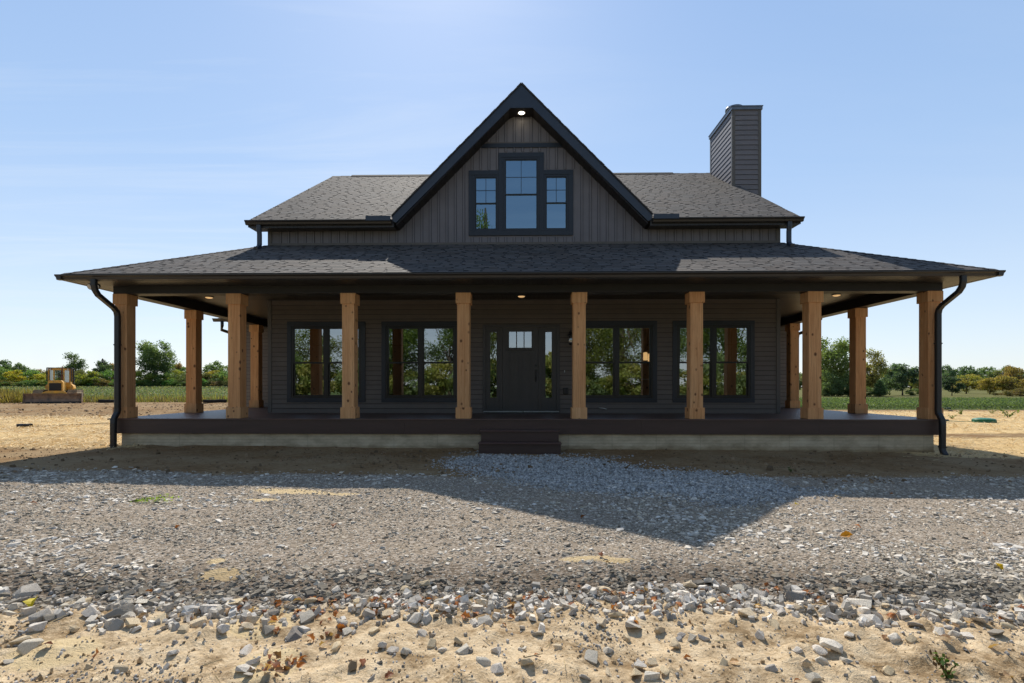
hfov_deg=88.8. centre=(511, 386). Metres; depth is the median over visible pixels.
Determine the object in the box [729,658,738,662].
fallen leaf
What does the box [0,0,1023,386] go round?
sky
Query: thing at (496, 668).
rock
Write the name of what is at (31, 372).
shrub
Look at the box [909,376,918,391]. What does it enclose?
tree
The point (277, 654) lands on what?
fallen leaf
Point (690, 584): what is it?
rock
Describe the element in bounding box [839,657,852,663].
rock
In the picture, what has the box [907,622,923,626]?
rock
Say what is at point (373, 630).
rock
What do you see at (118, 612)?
rock
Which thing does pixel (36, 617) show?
rock
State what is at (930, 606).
rock
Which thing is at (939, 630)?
rock
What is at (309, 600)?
rock
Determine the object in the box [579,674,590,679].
rock
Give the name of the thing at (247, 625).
rock
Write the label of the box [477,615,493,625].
rock
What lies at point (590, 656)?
rock
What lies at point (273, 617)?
fallen leaf
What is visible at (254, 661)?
rock
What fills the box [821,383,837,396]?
bush
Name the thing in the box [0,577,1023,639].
border stones
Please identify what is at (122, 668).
rock
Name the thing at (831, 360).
tree
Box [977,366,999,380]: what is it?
tree
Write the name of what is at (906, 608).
rock
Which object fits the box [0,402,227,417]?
graded soil clods
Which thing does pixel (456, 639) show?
rock
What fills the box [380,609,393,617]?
rock
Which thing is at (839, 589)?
rock
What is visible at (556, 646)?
rock
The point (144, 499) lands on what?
weed
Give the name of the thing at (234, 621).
rock
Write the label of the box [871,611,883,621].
rock
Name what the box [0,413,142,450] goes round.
straw mulch
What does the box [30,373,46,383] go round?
shrub
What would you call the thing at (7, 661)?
rock
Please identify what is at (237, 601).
rock
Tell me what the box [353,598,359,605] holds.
rock
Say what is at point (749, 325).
window
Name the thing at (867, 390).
bush
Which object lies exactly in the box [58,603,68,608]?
rock
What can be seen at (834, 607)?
rock
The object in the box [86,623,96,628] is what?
rock
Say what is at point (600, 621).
rock
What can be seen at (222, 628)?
rock
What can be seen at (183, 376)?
shrub
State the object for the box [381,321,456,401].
window
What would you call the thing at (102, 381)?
bush
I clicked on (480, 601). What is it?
rock
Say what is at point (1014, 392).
shrub
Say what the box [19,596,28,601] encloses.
rock
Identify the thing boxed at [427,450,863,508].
limestone chips
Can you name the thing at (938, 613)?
rock
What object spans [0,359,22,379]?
tree
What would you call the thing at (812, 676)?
rock
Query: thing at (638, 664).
rock
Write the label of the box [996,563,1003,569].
fallen leaf
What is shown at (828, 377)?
shrub
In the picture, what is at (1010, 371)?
tree
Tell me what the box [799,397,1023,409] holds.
bean field
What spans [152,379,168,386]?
bush
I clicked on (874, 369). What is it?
tree
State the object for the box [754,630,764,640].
rock
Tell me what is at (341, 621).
rock
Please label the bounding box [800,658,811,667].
rock
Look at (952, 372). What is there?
tree
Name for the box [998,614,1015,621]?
rock
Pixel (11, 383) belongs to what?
bush
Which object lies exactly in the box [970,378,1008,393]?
tree
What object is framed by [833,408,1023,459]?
straw mulch
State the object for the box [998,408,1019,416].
weed
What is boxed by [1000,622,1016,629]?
rock
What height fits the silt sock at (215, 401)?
0.273 m
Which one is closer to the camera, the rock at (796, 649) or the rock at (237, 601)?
the rock at (796, 649)
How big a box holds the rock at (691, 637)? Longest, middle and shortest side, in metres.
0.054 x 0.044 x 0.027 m
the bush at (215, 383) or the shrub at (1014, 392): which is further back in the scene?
the bush at (215, 383)
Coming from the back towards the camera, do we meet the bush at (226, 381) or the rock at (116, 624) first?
the bush at (226, 381)
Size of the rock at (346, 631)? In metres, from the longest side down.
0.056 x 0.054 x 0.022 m
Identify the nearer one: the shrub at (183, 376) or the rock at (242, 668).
the rock at (242, 668)
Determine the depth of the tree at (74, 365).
115.88 m
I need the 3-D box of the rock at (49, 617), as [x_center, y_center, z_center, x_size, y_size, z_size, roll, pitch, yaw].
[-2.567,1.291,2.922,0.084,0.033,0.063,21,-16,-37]
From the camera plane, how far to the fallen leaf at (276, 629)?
2.85 m
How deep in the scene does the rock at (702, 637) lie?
2.74 m
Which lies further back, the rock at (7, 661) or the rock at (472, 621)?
the rock at (472, 621)
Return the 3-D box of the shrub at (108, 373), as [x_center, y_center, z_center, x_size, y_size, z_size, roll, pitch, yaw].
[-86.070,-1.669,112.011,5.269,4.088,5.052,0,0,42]
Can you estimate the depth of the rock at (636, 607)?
3.12 m
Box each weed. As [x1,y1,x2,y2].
[128,493,181,501]
[929,649,959,678]
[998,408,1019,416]
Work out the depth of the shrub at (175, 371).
113.76 m
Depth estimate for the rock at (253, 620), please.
2.94 m
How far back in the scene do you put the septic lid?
20.25 m
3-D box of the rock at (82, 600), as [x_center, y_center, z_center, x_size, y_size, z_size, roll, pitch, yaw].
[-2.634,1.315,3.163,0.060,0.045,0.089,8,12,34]
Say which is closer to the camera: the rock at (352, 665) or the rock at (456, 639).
the rock at (352, 665)
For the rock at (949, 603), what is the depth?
3.15 m
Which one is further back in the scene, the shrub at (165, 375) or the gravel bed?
the shrub at (165, 375)
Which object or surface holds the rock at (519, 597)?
on the ground at (874, 647)
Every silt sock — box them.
[98,399,113,402]
[203,399,226,402]
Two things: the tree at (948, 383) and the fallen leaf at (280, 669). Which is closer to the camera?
the fallen leaf at (280, 669)
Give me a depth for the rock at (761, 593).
3.28 m
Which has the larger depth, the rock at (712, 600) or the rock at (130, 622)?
the rock at (712, 600)
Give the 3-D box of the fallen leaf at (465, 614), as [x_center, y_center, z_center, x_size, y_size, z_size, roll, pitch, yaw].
[-0.258,1.287,2.960,0.059,0.036,0.038,0,0,-19]
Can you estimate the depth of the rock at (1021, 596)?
3.19 m
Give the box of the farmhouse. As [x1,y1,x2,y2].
[54,83,1005,454]
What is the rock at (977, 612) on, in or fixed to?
on the ground at (874, 647)
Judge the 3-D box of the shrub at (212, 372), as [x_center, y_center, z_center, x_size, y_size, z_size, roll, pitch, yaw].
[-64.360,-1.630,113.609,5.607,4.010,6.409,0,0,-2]
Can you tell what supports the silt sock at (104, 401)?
on the ground at (874, 647)
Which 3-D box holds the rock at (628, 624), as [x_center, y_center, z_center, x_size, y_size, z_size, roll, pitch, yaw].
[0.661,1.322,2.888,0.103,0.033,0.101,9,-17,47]
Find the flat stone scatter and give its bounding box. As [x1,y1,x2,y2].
[0,466,1023,579]
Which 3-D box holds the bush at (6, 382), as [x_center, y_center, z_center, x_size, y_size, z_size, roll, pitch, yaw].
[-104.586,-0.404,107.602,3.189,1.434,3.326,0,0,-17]
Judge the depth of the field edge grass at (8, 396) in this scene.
40.48 m
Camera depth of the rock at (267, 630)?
2.86 m
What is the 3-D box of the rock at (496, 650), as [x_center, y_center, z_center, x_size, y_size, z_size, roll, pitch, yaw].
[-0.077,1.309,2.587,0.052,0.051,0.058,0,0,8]
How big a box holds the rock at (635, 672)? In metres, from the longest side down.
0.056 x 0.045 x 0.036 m
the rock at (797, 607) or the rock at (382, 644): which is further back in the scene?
the rock at (797, 607)
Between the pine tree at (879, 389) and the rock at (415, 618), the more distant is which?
the pine tree at (879, 389)
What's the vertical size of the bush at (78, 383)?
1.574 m
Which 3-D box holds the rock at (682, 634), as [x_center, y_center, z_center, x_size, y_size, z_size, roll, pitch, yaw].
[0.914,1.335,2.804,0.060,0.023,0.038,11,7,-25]
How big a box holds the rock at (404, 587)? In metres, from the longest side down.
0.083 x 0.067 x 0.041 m
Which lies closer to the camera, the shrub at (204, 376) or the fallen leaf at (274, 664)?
the fallen leaf at (274, 664)
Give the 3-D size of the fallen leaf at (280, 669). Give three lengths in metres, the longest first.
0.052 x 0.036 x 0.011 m
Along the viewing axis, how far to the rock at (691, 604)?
3.10 m
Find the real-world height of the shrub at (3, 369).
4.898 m
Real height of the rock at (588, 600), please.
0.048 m
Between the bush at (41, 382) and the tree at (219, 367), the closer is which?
the bush at (41, 382)
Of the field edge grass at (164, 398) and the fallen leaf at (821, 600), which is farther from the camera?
the field edge grass at (164, 398)
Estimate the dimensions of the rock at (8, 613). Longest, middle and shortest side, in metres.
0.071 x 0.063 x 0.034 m
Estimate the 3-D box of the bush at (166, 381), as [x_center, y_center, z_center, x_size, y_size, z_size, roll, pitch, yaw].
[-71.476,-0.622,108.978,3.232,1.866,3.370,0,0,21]
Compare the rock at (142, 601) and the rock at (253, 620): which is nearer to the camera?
the rock at (253, 620)
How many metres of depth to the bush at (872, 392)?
69.83 m
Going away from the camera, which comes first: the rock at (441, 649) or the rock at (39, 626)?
the rock at (441, 649)
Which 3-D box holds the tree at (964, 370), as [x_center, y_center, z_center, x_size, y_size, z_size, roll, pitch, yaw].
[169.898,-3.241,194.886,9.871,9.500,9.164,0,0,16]
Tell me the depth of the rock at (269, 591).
3.33 m
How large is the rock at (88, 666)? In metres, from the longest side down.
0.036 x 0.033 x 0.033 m
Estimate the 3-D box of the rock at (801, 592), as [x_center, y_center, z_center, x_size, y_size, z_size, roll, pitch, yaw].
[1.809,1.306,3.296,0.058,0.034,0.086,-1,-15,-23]
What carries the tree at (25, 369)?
on the ground at (874, 647)
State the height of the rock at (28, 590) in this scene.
0.067 m
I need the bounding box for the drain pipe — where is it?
[16,423,32,426]
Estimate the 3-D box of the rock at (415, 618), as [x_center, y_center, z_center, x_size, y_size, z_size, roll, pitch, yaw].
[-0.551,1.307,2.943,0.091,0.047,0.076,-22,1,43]
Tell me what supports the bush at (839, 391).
on the ground at (874, 647)
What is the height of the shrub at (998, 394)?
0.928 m
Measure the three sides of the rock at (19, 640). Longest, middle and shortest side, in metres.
0.093 x 0.087 x 0.044 m
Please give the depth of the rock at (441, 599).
3.19 m
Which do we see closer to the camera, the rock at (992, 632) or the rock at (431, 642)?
the rock at (431, 642)
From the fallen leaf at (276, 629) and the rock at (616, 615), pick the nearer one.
the fallen leaf at (276, 629)
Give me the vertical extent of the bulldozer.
2.898 m
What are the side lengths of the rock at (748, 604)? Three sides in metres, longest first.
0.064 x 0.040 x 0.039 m
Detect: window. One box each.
[287,321,365,401]
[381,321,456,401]
[469,152,572,235]
[586,321,656,401]
[672,320,754,402]
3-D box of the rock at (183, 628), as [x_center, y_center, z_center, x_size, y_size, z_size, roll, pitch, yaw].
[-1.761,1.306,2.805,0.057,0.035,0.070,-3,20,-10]
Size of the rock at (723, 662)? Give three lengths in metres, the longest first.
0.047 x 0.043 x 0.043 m
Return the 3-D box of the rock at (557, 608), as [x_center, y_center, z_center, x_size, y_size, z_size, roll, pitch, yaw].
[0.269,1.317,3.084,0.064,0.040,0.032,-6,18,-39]
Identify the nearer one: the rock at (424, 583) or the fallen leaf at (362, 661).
the fallen leaf at (362, 661)
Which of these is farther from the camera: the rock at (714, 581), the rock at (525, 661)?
the rock at (714, 581)
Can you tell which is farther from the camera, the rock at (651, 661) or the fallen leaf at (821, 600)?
the fallen leaf at (821, 600)
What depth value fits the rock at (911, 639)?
2.65 m
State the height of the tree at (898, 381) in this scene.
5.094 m
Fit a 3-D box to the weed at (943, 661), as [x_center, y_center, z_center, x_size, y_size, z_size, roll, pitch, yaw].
[1.972,1.266,2.391,0.094,0.128,0.097,0,0,1]
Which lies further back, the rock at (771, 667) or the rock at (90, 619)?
the rock at (90, 619)
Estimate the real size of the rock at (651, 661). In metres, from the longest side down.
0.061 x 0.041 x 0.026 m
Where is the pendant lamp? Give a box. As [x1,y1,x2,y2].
[643,328,647,359]
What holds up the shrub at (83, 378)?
on the ground at (874, 647)
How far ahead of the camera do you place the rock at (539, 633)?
2.76 m
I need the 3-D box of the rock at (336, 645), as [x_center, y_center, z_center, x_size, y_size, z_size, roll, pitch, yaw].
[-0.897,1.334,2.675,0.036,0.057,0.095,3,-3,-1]
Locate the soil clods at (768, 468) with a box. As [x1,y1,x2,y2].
[1,444,1023,485]
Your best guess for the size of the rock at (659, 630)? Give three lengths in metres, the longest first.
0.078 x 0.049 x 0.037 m
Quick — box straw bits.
[0,470,1022,682]
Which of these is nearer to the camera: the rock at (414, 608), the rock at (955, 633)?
the rock at (955, 633)
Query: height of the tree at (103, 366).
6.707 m
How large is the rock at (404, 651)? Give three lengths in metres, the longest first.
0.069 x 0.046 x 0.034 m
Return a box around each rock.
[2,610,17,615]
[3,659,14,664]
[9,635,33,645]
[12,583,41,598]
[16,638,43,654]
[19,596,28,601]
[27,621,46,631]
[28,607,52,623]
[43,614,56,620]
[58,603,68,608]
[69,625,79,631]
[73,597,85,604]
[81,606,98,616]
[85,614,97,624]
[85,664,92,669]
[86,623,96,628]
[102,604,134,619]
[106,618,123,630]
[112,664,128,671]
[119,611,135,620]
[120,599,132,603]
[125,617,139,627]
[135,599,147,603]
[151,613,165,622]
[167,649,179,655]
[177,624,189,632]
[187,615,206,627]
[205,604,220,610]
[217,624,229,632]
[222,598,232,603]
[226,598,242,604]
[229,619,236,623]
[235,664,255,671]
[239,644,252,655]
[241,622,254,629]
[244,672,252,676]
[245,616,259,624]
[246,656,260,664]
[261,625,274,635]
[263,608,279,615]
[263,648,268,655]
[266,589,275,593]
[286,625,301,641]
[293,611,303,618]
[299,610,314,623]
[303,597,316,604]
[331,585,340,593]
[331,641,341,652]
[336,618,347,625]
[342,627,351,635]
[348,659,356,671]
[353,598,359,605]
[367,674,374,681]
[368,626,379,633]
[377,641,386,647]
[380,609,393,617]
[386,646,398,654]
[400,585,411,590]
[400,647,411,654]
[407,612,421,623]
[410,606,418,611]
[417,629,426,636]
[419,580,430,586]
[427,638,436,647]
[433,598,444,603]
[437,647,446,651]
[453,636,462,644]
[455,643,469,654]
[468,618,476,624]
[476,599,487,607]
[476,656,490,665]
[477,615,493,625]
[490,662,503,673]
[491,647,500,654]
[516,594,522,600]
[520,658,533,665]
[532,630,543,635]
[553,606,561,611]
[553,643,561,649]
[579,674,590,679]
[582,584,591,590]
[582,597,594,604]
[584,649,597,663]
[593,616,605,627]
[599,586,611,591]
[602,608,610,613]
[603,647,613,653]
[604,595,612,601]
[605,667,611,676]
[609,612,622,617]
[623,634,630,642]
[625,620,640,627]
[631,667,641,675]
[632,659,646,668]
[633,605,641,609]
[644,671,659,679]
[647,658,657,665]
[653,586,661,592]
[654,627,664,633]
[659,665,669,675]
[666,613,672,619]
[669,638,679,648]
[677,632,685,637]
[681,581,697,587]
[683,601,694,608]
[687,633,696,641]
[698,634,709,640]
[702,607,713,614]
[706,597,716,604]
[711,578,720,585]
[719,658,727,665]
[729,616,734,623]
[732,584,744,591]
[738,607,757,618]
[741,590,750,597]
[745,602,754,607]
[753,589,767,596]
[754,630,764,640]
[762,597,774,604]
[764,664,778,671]
[768,619,779,629]
[777,607,785,614]
[783,584,790,590]
[785,591,805,601]
[792,590,806,593]
[793,646,802,652]
[794,603,805,610]
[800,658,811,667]
[804,672,822,681]
[812,644,827,654]
[815,656,828,664]
[819,637,842,653]
[829,604,837,612]
[832,587,846,593]
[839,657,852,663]
[844,631,853,637]
[846,598,871,608]
[858,614,884,628]
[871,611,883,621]
[882,665,894,675]
[888,633,901,643]
[900,606,910,610]
[905,634,916,643]
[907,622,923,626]
[924,608,942,618]
[926,604,936,608]
[933,627,944,634]
[943,625,952,628]
[945,601,953,606]
[947,630,963,637]
[950,618,963,626]
[951,610,963,621]
[960,632,974,638]
[970,617,987,622]
[972,608,988,615]
[987,629,1004,635]
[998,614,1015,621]
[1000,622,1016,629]
[1018,593,1023,602]
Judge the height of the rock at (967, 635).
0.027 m
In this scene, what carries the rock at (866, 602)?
on the ground at (874, 647)
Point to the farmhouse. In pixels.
(522, 269)
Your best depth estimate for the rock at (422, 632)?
2.81 m
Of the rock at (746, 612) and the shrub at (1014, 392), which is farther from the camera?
the shrub at (1014, 392)
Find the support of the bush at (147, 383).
on the ground at (874, 647)
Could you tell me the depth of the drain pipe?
16.29 m
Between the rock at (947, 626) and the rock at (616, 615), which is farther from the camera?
the rock at (616, 615)
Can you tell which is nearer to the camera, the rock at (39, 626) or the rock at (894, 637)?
the rock at (894, 637)
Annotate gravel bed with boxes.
[0,463,1023,617]
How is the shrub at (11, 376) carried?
on the ground at (874, 647)
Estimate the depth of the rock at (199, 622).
2.90 m
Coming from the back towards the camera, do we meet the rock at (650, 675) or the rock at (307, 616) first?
the rock at (307, 616)
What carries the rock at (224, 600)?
on the gravel bed
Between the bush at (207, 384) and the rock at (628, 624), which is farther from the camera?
the bush at (207, 384)
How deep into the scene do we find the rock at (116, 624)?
2.85 m
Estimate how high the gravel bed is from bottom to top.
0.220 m
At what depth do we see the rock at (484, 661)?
2.45 m
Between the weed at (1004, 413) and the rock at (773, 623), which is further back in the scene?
the weed at (1004, 413)
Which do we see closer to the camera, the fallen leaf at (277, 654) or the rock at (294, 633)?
the fallen leaf at (277, 654)
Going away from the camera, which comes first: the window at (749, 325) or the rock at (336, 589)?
the rock at (336, 589)
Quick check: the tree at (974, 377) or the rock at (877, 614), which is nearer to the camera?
the rock at (877, 614)
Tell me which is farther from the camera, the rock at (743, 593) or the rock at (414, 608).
the rock at (743, 593)
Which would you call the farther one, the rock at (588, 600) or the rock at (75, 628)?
the rock at (588, 600)
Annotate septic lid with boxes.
[971,418,996,422]
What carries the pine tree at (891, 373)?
on the ground at (874, 647)
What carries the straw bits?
on the ground at (874, 647)
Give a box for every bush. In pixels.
[0,381,10,386]
[1,381,18,385]
[10,381,27,386]
[25,379,45,387]
[37,379,47,387]
[74,380,87,387]
[93,378,113,386]
[136,379,153,386]
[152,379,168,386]
[161,379,177,386]
[168,380,180,386]
[202,379,214,386]
[209,380,226,387]
[219,380,227,387]
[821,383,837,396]
[827,382,848,395]
[866,386,871,395]
[868,389,891,396]
[905,388,918,394]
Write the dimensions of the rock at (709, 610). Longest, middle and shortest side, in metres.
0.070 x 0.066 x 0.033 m
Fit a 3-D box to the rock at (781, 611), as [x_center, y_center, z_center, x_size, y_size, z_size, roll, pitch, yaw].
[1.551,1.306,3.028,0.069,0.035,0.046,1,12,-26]
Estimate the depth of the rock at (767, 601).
3.13 m
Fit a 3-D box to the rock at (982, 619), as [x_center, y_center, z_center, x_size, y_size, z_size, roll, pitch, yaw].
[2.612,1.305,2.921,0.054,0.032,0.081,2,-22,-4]
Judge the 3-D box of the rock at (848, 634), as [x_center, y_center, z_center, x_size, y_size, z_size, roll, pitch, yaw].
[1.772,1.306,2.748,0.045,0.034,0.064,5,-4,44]
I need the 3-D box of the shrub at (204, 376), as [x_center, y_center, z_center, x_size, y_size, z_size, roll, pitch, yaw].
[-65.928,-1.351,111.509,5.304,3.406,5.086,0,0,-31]
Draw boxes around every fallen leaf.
[23,596,37,606]
[270,615,277,620]
[272,662,279,668]
[273,626,279,633]
[273,651,280,658]
[274,666,283,672]
[296,662,305,667]
[307,633,314,640]
[359,658,365,665]
[384,670,393,677]
[461,610,469,617]
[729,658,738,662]
[817,598,827,604]
[837,531,852,536]
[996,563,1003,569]
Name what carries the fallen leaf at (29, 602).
on the gravel bed
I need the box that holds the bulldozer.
[23,366,83,403]
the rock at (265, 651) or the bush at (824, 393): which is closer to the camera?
the rock at (265, 651)
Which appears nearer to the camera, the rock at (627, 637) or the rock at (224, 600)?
the rock at (627, 637)
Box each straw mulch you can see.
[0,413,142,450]
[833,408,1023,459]
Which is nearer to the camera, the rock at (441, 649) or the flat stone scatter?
the rock at (441, 649)
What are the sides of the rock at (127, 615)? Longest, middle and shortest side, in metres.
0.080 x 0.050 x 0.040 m
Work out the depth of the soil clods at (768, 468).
9.13 m
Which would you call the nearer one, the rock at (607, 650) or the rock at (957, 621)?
the rock at (607, 650)
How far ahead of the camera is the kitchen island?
16.13 m
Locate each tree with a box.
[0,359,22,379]
[6,362,29,377]
[56,351,88,378]
[91,358,113,374]
[136,340,180,382]
[163,362,182,374]
[170,366,185,378]
[202,360,227,374]
[799,372,801,389]
[821,336,848,394]
[866,347,891,395]
[872,379,888,396]
[882,367,900,394]
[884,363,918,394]
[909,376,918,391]
[942,365,959,384]
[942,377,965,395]
[953,374,984,393]
[956,365,983,388]
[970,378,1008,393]
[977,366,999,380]
[992,366,1023,377]
[994,375,1023,391]
[1003,365,1023,388]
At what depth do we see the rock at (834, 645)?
2.62 m
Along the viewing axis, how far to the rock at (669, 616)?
2.96 m
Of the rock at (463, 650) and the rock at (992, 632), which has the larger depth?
the rock at (992, 632)
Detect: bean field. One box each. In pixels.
[0,385,227,399]
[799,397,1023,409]
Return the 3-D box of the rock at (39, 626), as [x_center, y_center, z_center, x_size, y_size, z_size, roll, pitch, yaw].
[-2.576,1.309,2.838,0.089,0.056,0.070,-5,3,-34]
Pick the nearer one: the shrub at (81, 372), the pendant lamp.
the pendant lamp
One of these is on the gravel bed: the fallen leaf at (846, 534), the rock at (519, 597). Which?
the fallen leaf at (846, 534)
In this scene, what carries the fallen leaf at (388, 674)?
on the ground at (874, 647)
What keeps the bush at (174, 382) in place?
on the ground at (874, 647)
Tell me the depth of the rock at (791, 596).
3.19 m
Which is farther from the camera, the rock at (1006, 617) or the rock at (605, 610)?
the rock at (605, 610)
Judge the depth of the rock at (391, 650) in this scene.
2.62 m
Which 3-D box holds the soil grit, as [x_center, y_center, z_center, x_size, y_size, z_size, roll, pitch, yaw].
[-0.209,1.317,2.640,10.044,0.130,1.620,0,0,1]
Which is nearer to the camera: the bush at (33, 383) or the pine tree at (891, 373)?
the pine tree at (891, 373)
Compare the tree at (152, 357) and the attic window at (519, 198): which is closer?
the attic window at (519, 198)
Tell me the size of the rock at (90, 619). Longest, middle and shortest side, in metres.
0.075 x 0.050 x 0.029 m
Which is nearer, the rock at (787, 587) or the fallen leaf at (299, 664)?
the fallen leaf at (299, 664)
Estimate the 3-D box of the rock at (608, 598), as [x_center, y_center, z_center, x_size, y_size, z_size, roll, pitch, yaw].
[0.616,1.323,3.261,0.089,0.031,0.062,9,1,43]
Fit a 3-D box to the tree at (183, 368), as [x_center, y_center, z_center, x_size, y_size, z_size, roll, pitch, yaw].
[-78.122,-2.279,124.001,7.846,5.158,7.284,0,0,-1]
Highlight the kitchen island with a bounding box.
[619,379,648,394]
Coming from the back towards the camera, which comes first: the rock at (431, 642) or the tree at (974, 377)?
the tree at (974, 377)
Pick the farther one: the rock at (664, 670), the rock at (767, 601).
the rock at (767, 601)
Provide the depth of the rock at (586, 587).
3.42 m
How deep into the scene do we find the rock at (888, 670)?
2.46 m
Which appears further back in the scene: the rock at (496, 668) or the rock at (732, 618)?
the rock at (732, 618)
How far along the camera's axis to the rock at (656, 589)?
3.35 m
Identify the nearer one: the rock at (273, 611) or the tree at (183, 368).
the rock at (273, 611)
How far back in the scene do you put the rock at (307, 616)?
3.00 m
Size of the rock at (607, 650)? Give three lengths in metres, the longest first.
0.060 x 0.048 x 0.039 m
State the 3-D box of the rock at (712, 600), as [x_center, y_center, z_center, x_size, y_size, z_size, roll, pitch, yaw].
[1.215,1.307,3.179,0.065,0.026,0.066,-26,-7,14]
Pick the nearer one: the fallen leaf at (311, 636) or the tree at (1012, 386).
the fallen leaf at (311, 636)
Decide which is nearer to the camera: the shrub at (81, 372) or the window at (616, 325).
the window at (616, 325)
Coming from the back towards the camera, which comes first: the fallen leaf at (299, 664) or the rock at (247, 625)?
the rock at (247, 625)
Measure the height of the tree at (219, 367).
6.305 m
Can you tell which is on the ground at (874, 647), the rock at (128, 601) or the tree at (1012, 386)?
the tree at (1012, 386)
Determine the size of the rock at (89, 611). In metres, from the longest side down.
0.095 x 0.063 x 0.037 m
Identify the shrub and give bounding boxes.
[0,366,14,381]
[1,369,34,385]
[18,368,41,379]
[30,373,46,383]
[65,369,87,380]
[75,370,99,385]
[85,371,110,379]
[101,369,113,385]
[136,370,156,384]
[153,371,176,385]
[163,369,183,379]
[170,372,185,384]
[202,372,213,383]
[203,370,227,382]
[211,370,227,384]
[821,370,843,395]
[838,372,848,395]
[993,390,1022,395]
[1004,388,1023,395]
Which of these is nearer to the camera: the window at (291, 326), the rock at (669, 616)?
the rock at (669, 616)
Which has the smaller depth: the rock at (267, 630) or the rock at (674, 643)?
the rock at (674, 643)
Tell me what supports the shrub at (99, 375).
on the ground at (874, 647)
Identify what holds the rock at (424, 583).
on the ground at (874, 647)
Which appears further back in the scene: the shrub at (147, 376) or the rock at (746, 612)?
the shrub at (147, 376)
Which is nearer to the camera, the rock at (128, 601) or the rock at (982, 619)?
the rock at (982, 619)
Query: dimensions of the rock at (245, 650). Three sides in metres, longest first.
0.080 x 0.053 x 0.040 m
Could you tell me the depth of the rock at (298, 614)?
3.04 m
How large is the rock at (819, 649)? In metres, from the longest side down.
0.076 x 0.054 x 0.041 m
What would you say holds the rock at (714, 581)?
on the gravel bed
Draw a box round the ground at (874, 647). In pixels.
[0,387,1023,682]
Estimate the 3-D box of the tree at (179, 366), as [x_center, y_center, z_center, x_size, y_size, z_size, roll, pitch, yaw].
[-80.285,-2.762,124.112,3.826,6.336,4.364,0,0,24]
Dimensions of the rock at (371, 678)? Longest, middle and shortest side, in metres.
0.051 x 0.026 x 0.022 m
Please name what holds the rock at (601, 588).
on the ground at (874, 647)
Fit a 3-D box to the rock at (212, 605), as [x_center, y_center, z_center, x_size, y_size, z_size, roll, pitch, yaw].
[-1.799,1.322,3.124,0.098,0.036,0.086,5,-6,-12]
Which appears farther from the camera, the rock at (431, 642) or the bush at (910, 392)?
the bush at (910, 392)
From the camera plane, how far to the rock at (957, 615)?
2.97 m
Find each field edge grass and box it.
[0,387,46,402]
[82,393,227,402]
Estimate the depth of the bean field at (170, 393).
78.76 m
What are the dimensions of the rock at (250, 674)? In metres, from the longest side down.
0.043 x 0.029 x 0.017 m
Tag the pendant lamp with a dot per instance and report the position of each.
(645, 355)
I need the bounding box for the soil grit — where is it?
[0,589,1023,682]
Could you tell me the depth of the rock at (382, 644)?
2.63 m
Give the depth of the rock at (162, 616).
2.96 m
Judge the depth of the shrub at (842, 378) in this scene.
71.58 m
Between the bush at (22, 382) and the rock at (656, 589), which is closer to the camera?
the rock at (656, 589)
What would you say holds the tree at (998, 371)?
on the ground at (874, 647)
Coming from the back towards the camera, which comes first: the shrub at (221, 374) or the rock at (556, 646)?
the shrub at (221, 374)
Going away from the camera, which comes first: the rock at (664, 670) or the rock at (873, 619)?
the rock at (664, 670)
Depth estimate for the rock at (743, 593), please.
3.28 m
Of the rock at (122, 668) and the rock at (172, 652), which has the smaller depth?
the rock at (122, 668)
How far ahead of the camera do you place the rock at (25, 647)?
2.61 m
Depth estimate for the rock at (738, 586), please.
3.40 m
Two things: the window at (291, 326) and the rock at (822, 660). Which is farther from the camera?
the window at (291, 326)
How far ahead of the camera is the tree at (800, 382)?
228.29 m
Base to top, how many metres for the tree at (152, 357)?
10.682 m
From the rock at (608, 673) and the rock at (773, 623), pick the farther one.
the rock at (773, 623)

